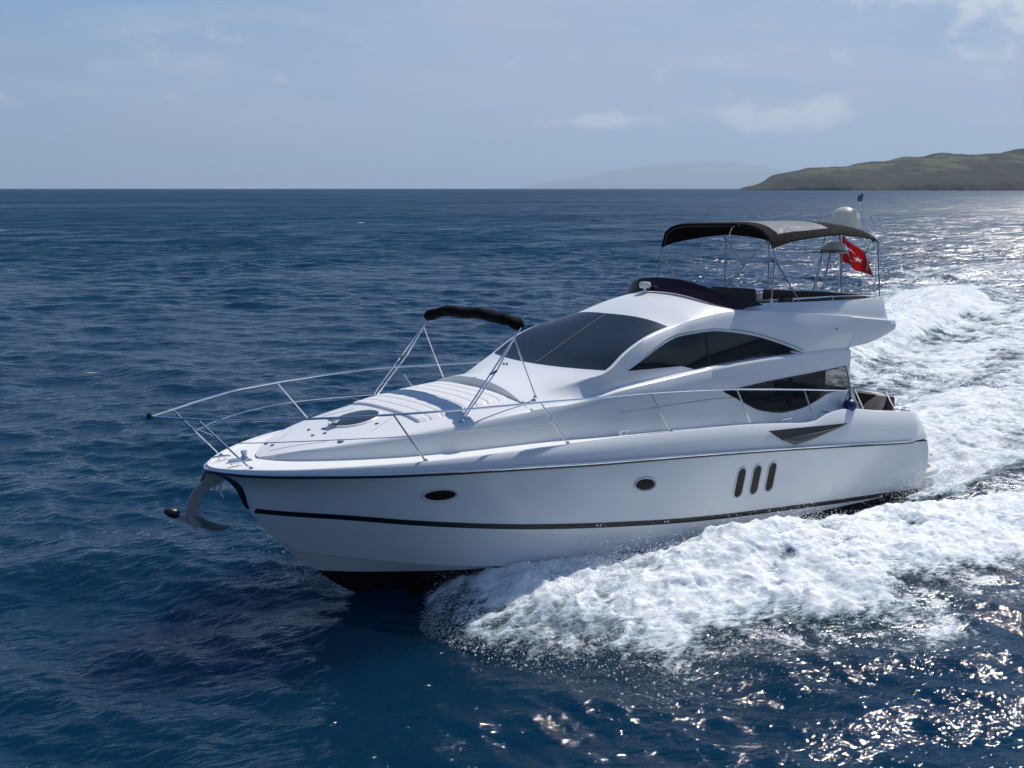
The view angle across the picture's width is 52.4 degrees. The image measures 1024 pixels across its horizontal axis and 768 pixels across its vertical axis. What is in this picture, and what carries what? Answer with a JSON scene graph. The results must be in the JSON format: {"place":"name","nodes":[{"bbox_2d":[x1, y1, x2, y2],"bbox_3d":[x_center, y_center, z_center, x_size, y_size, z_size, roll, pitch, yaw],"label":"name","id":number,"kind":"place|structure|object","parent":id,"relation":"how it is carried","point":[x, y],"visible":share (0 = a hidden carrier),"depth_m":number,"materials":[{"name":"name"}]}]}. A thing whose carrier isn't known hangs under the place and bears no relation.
{"place":"outdoors","nodes":[
{"label":"outdoors","id":0,"kind":"place"},
{"bbox_2d":[0,189,1023,767],"bbox_3d":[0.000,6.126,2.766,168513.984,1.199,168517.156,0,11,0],"label":"water","id":1,"kind":"structure","parent":0,"point":[124,313],"depth_m":20.80,"materials":[{"name":"blue liquid"}]},
{"bbox_2d":[146,193,938,592],"bbox_3d":[1.978,-0.047,20.605,18.252,7.922,4.810,-5,9,-36],"label":"motor yacht","id":2,"kind":"object","parent":1,"relation":"on","point":[662,409],"visible":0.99,"depth_m":18.40,"materials":[{"name":"paint"}]},
{"bbox_2d":[164,481,230,530],"bbox_3d":[-4.797,1.851,15.808,0.960,0.836,0.243,-5,12,-23],"label":"anchor","id":3,"kind":"object","parent":2,"relation":"hanging from","point":[193,517],"visible":1,"depth_m":15.77,"materials":[{"name":"metal"}]},
{"bbox_2d":[841,391,856,410],"bbox_3d":[7.052,0.368,21.870,0.424,0.456,0.289,-2,11,-10],"label":"fender","id":4,"kind":"object","parent":2,"relation":"hanging from","point":[850,403],"visible":0.95,"depth_m":21.79,"materials":[{"name":"blue plastic"}]},
{"bbox_2d":[842,236,872,275],"bbox_3d":[8.155,-3.009,24.494,0.901,0.979,0.269,-4,11,-19],"label":"flag","id":5,"kind":"object","parent":2,"relation":"attached to","point":[855,258],"visible":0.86,"depth_m":24.52,"materials":[{"name":"fabric"}]},
{"bbox_2d":[863,392,886,409],"bbox_3d":[8.301,0.439,23.772,0.200,0.500,0.620,26,0,-18],"label":"cushion","id":6,"kind":"object","parent":2,"relation":"on","point":[877,401],"visible":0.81,"depth_m":23.60,"materials":[{"name":"beige fabric"}]},
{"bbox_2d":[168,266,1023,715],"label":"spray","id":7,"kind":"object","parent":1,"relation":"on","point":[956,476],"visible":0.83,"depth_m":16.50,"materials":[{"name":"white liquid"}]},
{"bbox_2d":[426,285,1023,670],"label":"wake foam","id":8,"kind":"object","parent":1,"relation":"on","point":[959,423],"visible":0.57,"depth_m":18.45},
{"bbox_2d":[0,0,1023,188],"label":"sky","id":9,"kind":"structure","parent":0,"point":[95,94],"materials":[{"name":"blue"}]},
{"bbox_2d":[513,161,793,188],"bbox_3d":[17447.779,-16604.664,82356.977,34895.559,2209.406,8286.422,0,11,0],"label":"hills","id":10,"kind":"structure","parent":0,"point":[718,175],"depth_m":80272.12,"materials":[{"name":"blue"}]},
{"bbox_2d":[739,148,1023,190],"bbox_3d":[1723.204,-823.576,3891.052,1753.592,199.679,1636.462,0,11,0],"label":"hills","id":11,"kind":"structure","parent":0,"point":[1003,171],"depth_m":3589.66,"materials":[{"name":"green plant"}]}
]}

